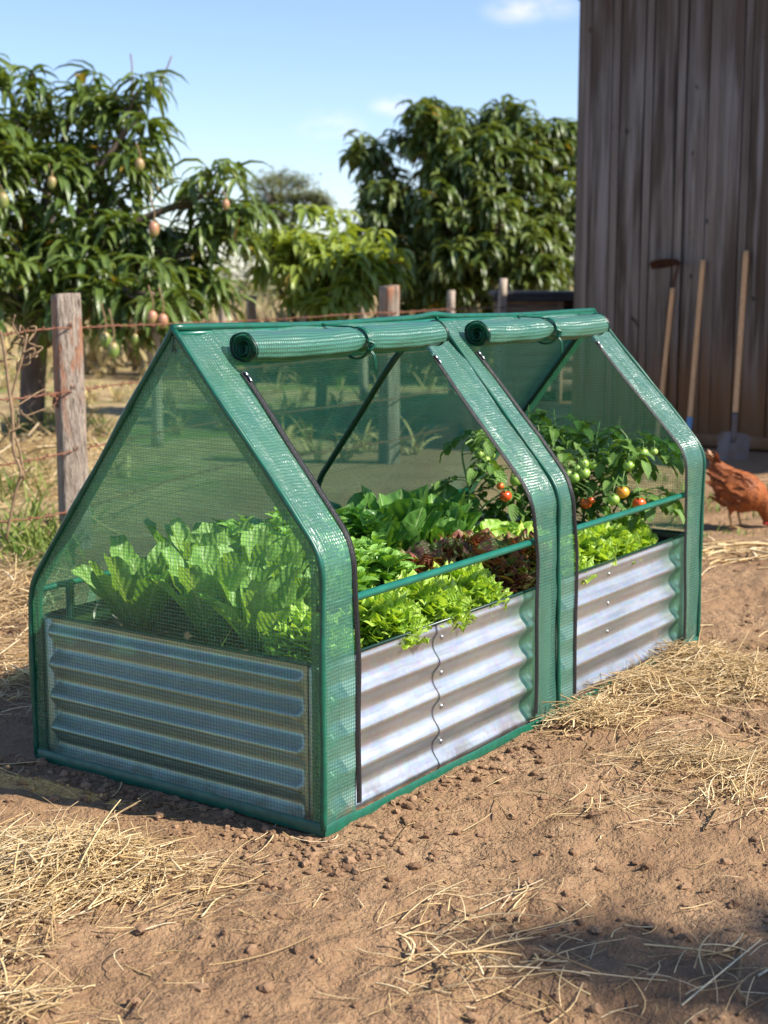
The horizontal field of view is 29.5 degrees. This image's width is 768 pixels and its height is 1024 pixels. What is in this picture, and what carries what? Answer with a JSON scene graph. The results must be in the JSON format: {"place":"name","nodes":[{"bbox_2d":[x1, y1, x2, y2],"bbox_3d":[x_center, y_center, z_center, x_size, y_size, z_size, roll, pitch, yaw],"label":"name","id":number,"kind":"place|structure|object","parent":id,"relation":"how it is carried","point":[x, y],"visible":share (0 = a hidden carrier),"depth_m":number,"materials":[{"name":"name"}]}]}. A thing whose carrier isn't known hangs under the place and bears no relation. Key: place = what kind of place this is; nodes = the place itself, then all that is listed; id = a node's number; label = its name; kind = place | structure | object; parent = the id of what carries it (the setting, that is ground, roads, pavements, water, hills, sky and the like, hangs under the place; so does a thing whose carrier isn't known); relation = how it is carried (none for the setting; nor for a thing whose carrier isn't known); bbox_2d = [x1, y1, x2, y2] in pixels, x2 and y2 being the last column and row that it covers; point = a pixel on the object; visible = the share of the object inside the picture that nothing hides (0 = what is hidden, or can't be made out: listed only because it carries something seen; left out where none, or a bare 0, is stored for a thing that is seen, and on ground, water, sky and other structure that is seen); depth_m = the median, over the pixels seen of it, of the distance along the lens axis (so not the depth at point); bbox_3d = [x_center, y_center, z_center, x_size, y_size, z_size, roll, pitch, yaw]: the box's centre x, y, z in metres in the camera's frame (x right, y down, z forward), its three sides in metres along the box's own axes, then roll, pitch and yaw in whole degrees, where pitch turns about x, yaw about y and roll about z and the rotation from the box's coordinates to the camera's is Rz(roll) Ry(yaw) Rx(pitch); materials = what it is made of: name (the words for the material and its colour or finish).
{"place":"outdoors","nodes":[
{"label":"outdoors","id":0,"kind":"place"},
{"bbox_2d":[0,0,579,279],"label":"sky","id":1,"kind":"structure","parent":0,"point":[276,83],"materials":[{"name":"blue"}]},
{"bbox_2d":[0,318,647,487],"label":"dry grass","id":2,"kind":"structure","parent":0,"point":[88,399],"depth_m":12.74,"materials":[{"name":"beige plant"}]},
{"bbox_2d":[0,281,767,1023],"bbox_3d":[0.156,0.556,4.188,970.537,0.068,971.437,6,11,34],"label":"ground","id":3,"kind":"structure","parent":0,"point":[332,943],"depth_m":2.99,"materials":[{"name":"brown soil"}]},
{"bbox_2d":[51,293,91,549],"bbox_3d":[-1.456,-0.419,6.771,0.143,1.181,0.382,-2,9,-15],"label":"fence post","id":4,"kind":"object","parent":3,"relation":"on","point":[70,413],"visible":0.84,"depth_m":6.73,"materials":[{"name":"brown wood"}]},
{"bbox_2d":[0,345,469,402],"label":"barbed wire","id":5,"kind":"object","parent":4,"relation":"attached to","point":[86,388],"visible":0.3,"depth_m":7.03,"materials":[{"name":"metal"}]},
{"bbox_2d":[47,391,66,408],"bbox_3d":[-1.501,-0.512,6.725,0.080,0.100,0.124,0,9,1],"label":"wire offcut","id":6,"kind":"object","parent":5,"relation":"hanging from","point":[54,400],"visible":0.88,"depth_m":6.71,"materials":[{"name":"brown metal"}]},
{"bbox_2d":[0,410,513,523],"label":"barbed wire","id":7,"kind":"object","parent":4,"relation":"attached to","point":[46,516],"visible":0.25,"depth_m":7.27,"materials":[{"name":"metal"}]},
{"bbox_2d":[0,376,519,466],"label":"barbed wire","id":8,"kind":"object","parent":4,"relation":"attached to","point":[60,453],"visible":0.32,"depth_m":7.36,"materials":[{"name":"metal"}]},
{"bbox_2d":[3,303,573,335],"bbox_3d":[0.346,-1.464,10.610,0.610,0.072,11.031,4,10,25],"label":"barbed wire","id":9,"kind":"object","parent":4,"relation":"attached to","point":[235,321],"visible":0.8,"depth_m":8.77,"materials":[{"name":"brown metal"}]},
{"bbox_2d":[0,314,47,539],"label":"dead creeper","id":10,"kind":"object","parent":9,"relation":"attached to","point":[20,365],"visible":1,"depth_m":6.10,"materials":[{"name":"beige plant"}]},
{"bbox_2d":[0,411,243,716],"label":"dry hay","id":11,"kind":"object","parent":3,"relation":"on","point":[47,445],"visible":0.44,"depth_m":5.81,"materials":[{"name":"plant"}]},
{"bbox_2d":[0,53,296,435],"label":"mango tree","id":12,"kind":"object","parent":3,"relation":"on","point":[31,283],"visible":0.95,"depth_m":10.95,"materials":[{"name":"green plant"}]},
{"bbox_2d":[146,321,163,446],"bbox_3d":[-1.662,-0.922,10.581,0.098,0.924,0.107,2,9,12],"label":"fence stake","id":13,"kind":"object","parent":3,"relation":"on","point":[156,336],"visible":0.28,"depth_m":10.52,"materials":[{"name":"brown wood"}]},
{"bbox_2d":[0,796,327,1023],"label":"straw heap","id":14,"kind":"object","parent":3,"relation":"on","point":[37,859],"visible":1,"depth_m":2.94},
{"bbox_2d":[217,304,227,397],"bbox_3d":[-1.565,-1.538,14.079,0.101,1.023,0.100,-6,11,-32],"label":"fence stake","id":15,"kind":"object","parent":3,"relation":"on","point":[222,317],"visible":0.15,"depth_m":14.00,"materials":[{"name":"brown wood"}]},
{"bbox_2d":[245,296,255,411],"bbox_3d":[-1.198,-1.401,13.080,0.110,1.071,0.095,2,9,12],"label":"fence stake","id":16,"kind":"object","parent":3,"relation":"on","point":[251,310],"visible":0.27,"depth_m":12.99,"materials":[{"name":"brown wood"}]},
{"bbox_2d":[3,206,574,326],"bbox_3d":[-12.044,-8.117,47.429,45.615,3.893,28.743,0,9,2],"label":"treeline","id":17,"kind":"object","parent":3,"relation":"on","point":[224,274],"visible":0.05,"depth_m":39.31,"materials":[{"name":"green plant"}]},
{"bbox_2d":[236,164,344,229],"bbox_3d":[-2.721,-7.434,40.279,3.068,4.297,2.787,-1,9,-7],"label":"savanna tree","id":18,"kind":"object","parent":3,"relation":"on","point":[274,196],"visible":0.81,"depth_m":39.75,"materials":[{"name":"green plant"}]},
{"bbox_2d":[3,355,583,461],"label":"pasture weeds","id":19,"kind":"object","parent":3,"relation":"on","point":[97,415],"visible":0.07,"depth_m":13.29,"materials":[{"name":"green plant"}]},
{"bbox_2d":[236,204,415,417],"bbox_3d":[-0.479,-1.714,12.615,1.230,1.883,1.495,-9,12,-43],"label":"young mango tree","id":20,"kind":"object","parent":3,"relation":"on","point":[353,271],"visible":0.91,"depth_m":12.25,"materials":[{"name":"green plant"}]},
{"bbox_2d":[83,281,573,378],"bbox_3d":[-0.967,-3.190,23.495,10.141,1.221,14.872,1,9,4],"label":"dry scrub","id":21,"kind":"object","parent":3,"relation":"on","point":[121,360],"visible":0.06,"depth_m":17.98,"materials":[{"name":"beige plant"}]},
{"bbox_2d":[357,304,367,396],"bbox_3d":[-0.208,-1.537,14.094,0.102,1.017,0.096,-6,11,-32],"label":"fence stake","id":22,"kind":"object","parent":3,"relation":"on","point":[361,317],"visible":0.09,"depth_m":14.08,"materials":[{"name":"brown wood"}]},
{"bbox_2d":[43,510,688,822],"bbox_3d":[0.078,0.348,4.285,0.888,0.378,2.065,6,11,34],"label":"raised bed","id":23,"kind":"object","parent":3,"relation":"on","point":[446,695],"visible":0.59,"depth_m":3.59,"materials":[{"name":"metal"}]},
{"bbox_2d":[101,581,545,687],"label":"soil","id":24,"kind":"structure","parent":23,"relation":"in","point":[176,623],"depth_m":3.80,"materials":[{"name":"brown soil"}]},
{"bbox_2d":[71,534,182,632],"bbox_3d":[-0.606,0.199,3.658,0.255,0.242,0.366,-8,12,-40],"label":"romaine lettuce","id":25,"kind":"object","parent":24,"relation":"on","point":[153,563],"visible":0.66,"depth_m":3.63,"materials":[{"name":"green plant"}]},
{"bbox_2d":[144,518,252,591],"bbox_3d":[-0.491,0.151,3.875,0.300,0.268,0.300,6,11,34],"label":"romaine lettuce","id":26,"kind":"object","parent":24,"relation":"on","point":[213,524],"visible":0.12,"depth_m":3.91,"materials":[{"name":"green plant"}]},
{"bbox_2d":[152,545,281,645],"bbox_3d":[-0.399,0.214,3.560,0.318,0.243,0.294,2,9,14],"label":"romaine lettuce","id":27,"kind":"object","parent":24,"relation":"on","point":[225,572],"visible":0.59,"depth_m":3.50,"materials":[{"name":"green plant"}]},
{"bbox_2d":[211,512,253,539],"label":"lettuce plant","id":28,"kind":"object","parent":24,"relation":"on","point":[229,526],"visible":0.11,"depth_m":3.98,"materials":[{"name":"green plant"}]},
{"bbox_2d":[197,564,310,654],"bbox_3d":[-0.301,0.244,3.441,0.242,0.223,0.277,2,9,12],"label":"romaine lettuce","id":29,"kind":"object","parent":24,"relation":"on","point":[281,599],"visible":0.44,"depth_m":3.38,"materials":[{"name":"green plant"}]},
{"bbox_2d":[217,523,321,579],"bbox_3d":[-0.318,0.173,3.784,0.298,0.254,0.303,6,11,34],"label":"romaine lettuce","id":30,"kind":"object","parent":24,"relation":"on","point":[263,550],"visible":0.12,"depth_m":3.73,"materials":[{"name":"green plant"}]},
{"bbox_2d":[249,512,292,533],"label":"basil plant","id":31,"kind":"object","parent":24,"relation":"on","point":[275,520],"visible":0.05,"depth_m":4.01,"materials":[{"name":"green plant"}]},
{"bbox_2d":[241,516,320,530],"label":"spinach plant","id":32,"kind":"object","parent":24,"relation":"on","point":[267,524],"visible":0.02,"depth_m":4.34,"materials":[{"name":"green plant"}]},
{"bbox_2d":[266,505,324,527],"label":"basil plant","id":33,"kind":"object","parent":24,"relation":"on","point":[276,509],"visible":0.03,"depth_m":4.16,"materials":[{"name":"green plant"}]},
{"bbox_2d":[266,526,341,572],"bbox_3d":[-0.211,0.155,3.897,0.255,0.245,0.218,-4,10,-21],"label":"basil plant","id":34,"kind":"object","parent":24,"relation":"on","point":[277,532],"visible":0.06,"depth_m":3.86,"materials":[{"name":"green plant"}]},
{"bbox_2d":[263,558,350,606],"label":"romaine lettuce","id":35,"kind":"object","parent":24,"relation":"on","point":[299,582],"visible":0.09,"depth_m":3.55,"materials":[{"name":"green plant"}]},
{"bbox_2d":[261,600,363,670],"bbox_3d":[-0.167,0.283,3.366,0.236,0.164,0.244,1,9,7],"label":"frilly lettuce","id":36,"kind":"object","parent":24,"relation":"on","point":[281,639],"visible":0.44,"depth_m":3.31,"materials":[{"name":"green plant"}]},
{"bbox_2d":[303,551,385,615],"bbox_3d":[-0.092,0.204,3.768,0.224,0.188,0.245,-5,10,-28],"label":"basil plant","id":37,"kind":"object","parent":24,"relation":"on","point":[366,581],"visible":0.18,"depth_m":3.76,"materials":[{"name":"green plant"}]},
{"bbox_2d":[315,509,384,533],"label":"spinach plant","id":38,"kind":"object","parent":24,"relation":"on","point":[378,517],"visible":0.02,"depth_m":4.43,"materials":[{"name":"green plant"}]},
{"bbox_2d":[314,516,386,552],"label":"basil plant","id":39,"kind":"object","parent":24,"relation":"on","point":[363,542],"visible":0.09,"depth_m":3.95,"materials":[{"name":"green plant"}]},
{"bbox_2d":[316,504,387,547],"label":"basil plant","id":40,"kind":"object","parent":24,"relation":"on","point":[360,522],"visible":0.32,"depth_m":4.12,"materials":[{"name":"green plant"}]},
{"bbox_2d":[310,491,394,521],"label":"spinach plant","id":41,"kind":"object","parent":24,"relation":"on","point":[355,499],"visible":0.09,"depth_m":4.63,"materials":[{"name":"green plant"}]},
{"bbox_2d":[338,514,416,550],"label":"spinach plant","id":42,"kind":"object","parent":24,"relation":"on","point":[389,537],"visible":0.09,"depth_m":4.34,"materials":[{"name":"green plant"}]},
{"bbox_2d":[338,585,431,649],"bbox_3d":[-0.010,0.257,3.563,0.259,0.160,0.251,1,9,8],"label":"frilly lettuce","id":43,"kind":"object","parent":24,"relation":"on","point":[386,615],"visible":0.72,"depth_m":3.50,"materials":[{"name":"green plant"}]},
{"bbox_2d":[348,544,425,587],"bbox_3d":[-0.003,0.184,3.856,0.208,0.201,0.220,3,10,19],"label":"basil plant","id":44,"kind":"object","parent":24,"relation":"on","point":[391,564],"visible":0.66,"depth_m":3.82,"materials":[{"name":"green plant"}]},
{"bbox_2d":[361,484,440,522],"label":"spinach plant","id":45,"kind":"object","parent":24,"relation":"on","point":[403,504],"visible":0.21,"depth_m":4.55,"materials":[{"name":"green plant"}]},
{"bbox_2d":[365,507,444,550],"bbox_3d":[0.033,0.077,4.488,0.251,0.218,0.303,6,11,34],"label":"spinach plant","id":46,"kind":"object","parent":24,"relation":"on","point":[411,523],"visible":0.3,"depth_m":4.40,"materials":[{"name":"green plant"}]},
{"bbox_2d":[400,540,455,577],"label":"red lettuce","id":47,"kind":"object","parent":24,"relation":"on","point":[422,552],"visible":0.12,"depth_m":3.99,"materials":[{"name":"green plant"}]},
{"bbox_2d":[390,568,476,632],"bbox_3d":[0.098,0.226,3.710,0.263,0.163,0.265,6,11,34],"label":"frilly lettuce","id":48,"kind":"object","parent":24,"relation":"on","point":[437,598],"visible":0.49,"depth_m":3.66,"materials":[{"name":"green plant"}]},
{"bbox_2d":[414,536,472,560],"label":"red lettuce","id":49,"kind":"object","parent":24,"relation":"on","point":[448,545],"visible":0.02,"depth_m":4.11,"materials":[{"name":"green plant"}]},
{"bbox_2d":[421,505,482,543],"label":"spinach plant","id":50,"kind":"object","parent":24,"relation":"on","point":[455,521],"visible":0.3,"depth_m":4.50,"materials":[{"name":"green plant"}]},
{"bbox_2d":[426,482,482,522],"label":"spinach plant","id":51,"kind":"object","parent":24,"relation":"on","point":[449,497],"visible":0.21,"depth_m":4.76,"materials":[{"name":"green plant"}]},
{"bbox_2d":[439,527,503,546],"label":"red lettuce","id":52,"kind":"object","parent":24,"relation":"on","point":[477,538],"visible":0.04,"depth_m":4.23,"materials":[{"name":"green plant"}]},
{"bbox_2d":[433,560,512,616],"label":"frilly lettuce","id":53,"kind":"object","parent":24,"relation":"on","point":[478,584],"visible":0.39,"depth_m":3.83,"materials":[{"name":"green plant"}]},
{"bbox_2d":[428,405,551,521],"bbox_3d":[0.385,-0.114,4.888,0.377,0.459,0.547,6,11,34],"label":"tomato plant","id":54,"kind":"object","parent":24,"relation":"on","point":[496,474],"visible":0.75,"depth_m":4.78,"materials":[{"name":"green plant"}]},
{"bbox_2d":[453,536,541,594],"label":"red lettuce","id":55,"kind":"object","parent":24,"relation":"on","point":[511,569],"visible":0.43,"depth_m":3.99,"materials":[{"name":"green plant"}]},
{"bbox_2d":[476,524,522,537],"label":"butter lettuce","id":56,"kind":"object","parent":24,"relation":"on","point":[496,533],"visible":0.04,"depth_m":4.54,"materials":[{"name":"green plant"}]},
{"bbox_2d":[472,519,532,532],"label":"butter lettuce","id":57,"kind":"object","parent":24,"relation":"on","point":[484,524],"visible":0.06,"depth_m":4.67,"materials":[{"name":"green plant"}]},
{"bbox_2d":[495,528,551,583],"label":"red lettuce","id":58,"kind":"object","parent":24,"relation":"on","point":[508,538],"visible":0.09,"depth_m":4.16,"materials":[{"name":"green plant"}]},
{"bbox_2d":[504,521,549,536],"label":"frilly lettuce","id":59,"kind":"object","parent":24,"relation":"on","point":[529,527],"depth_m":4.47,"materials":[{"name":"green plant"}]},
{"bbox_2d":[484,409,625,528],"bbox_3d":[0.597,-0.107,4.862,0.394,0.456,0.456,6,11,34],"label":"tomato plant","id":60,"kind":"object","parent":24,"relation":"on","point":[578,471],"visible":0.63,"depth_m":4.82,"materials":[{"name":"green plant"}]},
{"bbox_2d":[547,538,596,584],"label":"frilly lettuce","id":61,"kind":"object","parent":24,"relation":"on","point":[583,564],"visible":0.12,"depth_m":4.26,"materials":[{"name":"green plant"}]},
{"bbox_2d":[560,528,618,564],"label":"frilly lettuce","id":62,"kind":"object","parent":24,"relation":"on","point":[599,549],"visible":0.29,"depth_m":4.39,"materials":[{"name":"green plant"}]},
{"bbox_2d":[518,425,690,530],"bbox_3d":[0.750,-0.079,4.818,0.397,0.413,0.523,-7,12,-38],"label":"tomato plant","id":63,"kind":"object","parent":24,"relation":"on","point":[631,458],"visible":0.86,"depth_m":4.73,"materials":[{"name":"green plant"}]},
{"bbox_2d":[589,521,641,564],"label":"frilly lettuce","id":64,"kind":"object","parent":24,"relation":"on","point":[624,538],"visible":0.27,"depth_m":4.55,"materials":[{"name":"green plant"}]},
{"bbox_2d":[601,511,657,549],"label":"frilly lettuce","id":65,"kind":"object","parent":24,"relation":"on","point":[643,529],"visible":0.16,"depth_m":4.69,"materials":[{"name":"green plant"}]},
{"bbox_2d":[28,308,705,836],"bbox_3d":[0.084,-0.015,4.229,0.939,1.124,2.108,6,11,34],"label":"greenhouse cover","id":66,"kind":"object","parent":3,"relation":"on","point":[270,344],"visible":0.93,"depth_m":3.65,"materials":[{"name":"plastic"}]},
{"bbox_2d":[229,320,449,370],"bbox_3d":[-0.104,-0.417,3.681,0.141,0.120,0.834,6,11,34],"label":"rolled window","id":67,"kind":"structure","parent":66,"relation":"in","point":[245,347],"depth_m":3.58,"materials":[{"name":"green plastic"}]},
{"bbox_2d":[464,313,609,353],"bbox_3d":[0.471,-0.549,4.502,0.141,0.120,0.786,6,11,34],"label":"rolled window","id":68,"kind":"structure","parent":66,"relation":"in","point":[479,333],"depth_m":4.40,"materials":[{"name":"green plastic"}]},
{"bbox_2d":[0,397,767,576],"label":"green grass","id":69,"kind":"structure","parent":3,"relation":"on","point":[34,537],"depth_m":6.97,"materials":[{"name":"green plant"}]},
{"bbox_2d":[0,486,767,1023],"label":"dirt clods","id":70,"kind":"object","parent":3,"relation":"on","point":[352,858],"visible":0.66,"depth_m":3.18,"materials":[{"name":"brown soil"}]},
{"bbox_2d":[0,470,767,1023],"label":"straw litter","id":71,"kind":"object","parent":3,"relation":"on","point":[718,548],"visible":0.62,"depth_m":2.65,"materials":[{"name":"beige plant"}]},
{"bbox_2d":[378,285,399,463],"bbox_3d":[0.034,-0.870,9.495,0.116,1.203,0.115,-7,12,-37],"label":"fence post","id":72,"kind":"object","parent":3,"relation":"on","point":[389,297],"visible":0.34,"depth_m":9.44,"materials":[{"name":"brown wood"}]},
{"bbox_2d":[446,290,454,395],"bbox_3d":[0.689,-1.740,15.090,0.094,1.099,0.101,-6,11,-32],"label":"fence stake","id":73,"kind":"object","parent":3,"relation":"on","point":[450,299],"visible":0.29,"depth_m":14.99,"materials":[{"name":"brown wood"}]},
{"bbox_2d":[338,93,576,382],"bbox_3d":[1.353,-3.131,16.758,3.757,3.365,2.388,-1,9,-4],"label":"mango tree","id":74,"kind":"object","parent":3,"relation":"on","point":[467,239],"visible":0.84,"depth_m":16.38,"materials":[{"name":"green plant"}]},
{"bbox_2d":[496,278,506,402],"bbox_3d":[1.136,-1.642,14.095,0.098,1.222,0.098,2,9,12],"label":"fence stake","id":75,"kind":"object","parent":3,"relation":"on","point":[502,298],"visible":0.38,"depth_m":14.01,"materials":[{"name":"brown wood"}]},
{"bbox_2d":[488,291,573,400],"bbox_3d":[1.738,-1.670,14.571,1.360,1.065,0.900,0,9,0],"label":"hen shelter","id":76,"kind":"object","parent":3,"relation":"on","point":[522,298],"visible":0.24,"depth_m":14.23,"materials":[{"name":"wood"}]},
{"bbox_2d":[486,719,767,844],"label":"straw heap","id":77,"kind":"object","parent":3,"relation":"on","point":[721,751],"visible":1,"depth_m":3.62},
{"bbox_2d":[527,625,767,741],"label":"straw heap","id":78,"kind":"object","parent":3,"relation":"on","point":[713,659],"visible":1,"depth_m":4.27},
{"bbox_2d":[649,258,680,436],"bbox_3d":[2.003,-1.150,10.474,0.229,1.328,0.168,4,10,21],"label":"garden hoe","id":79,"kind":"object","parent":3,"relation":"on","point":[661,263],"visible":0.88,"depth_m":10.45,"materials":[{"name":"brown wood"}]},
{"bbox_2d":[571,0,767,450],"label":"wooden shed","id":80,"kind":"structure","parent":3,"relation":"on","point":[672,138],"depth_m":10.39,"materials":[{"name":"brown wood"}]},
{"bbox_2d":[667,260,708,454],"bbox_3d":[2.204,-1.090,10.241,0.340,1.347,0.354,6,11,34],"label":"garden rake","id":81,"kind":"object","parent":3,"relation":"on","point":[689,422],"visible":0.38,"depth_m":10.25,"materials":[{"name":"brown wood"}]},
{"bbox_2d":[717,250,749,459],"bbox_3d":[2.456,-1.036,9.932,0.199,1.481,0.612,4,10,26],"label":"shovel","id":82,"kind":"object","parent":3,"relation":"on","point":[733,444],"visible":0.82,"depth_m":9.86,"materials":[{"name":"brown wood"}]},
{"bbox_2d":[704,450,767,529],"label":"hen","id":83,"kind":"object","parent":3,"relation":"on","point":[738,491],"visible":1,"depth_m":7.11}
]}

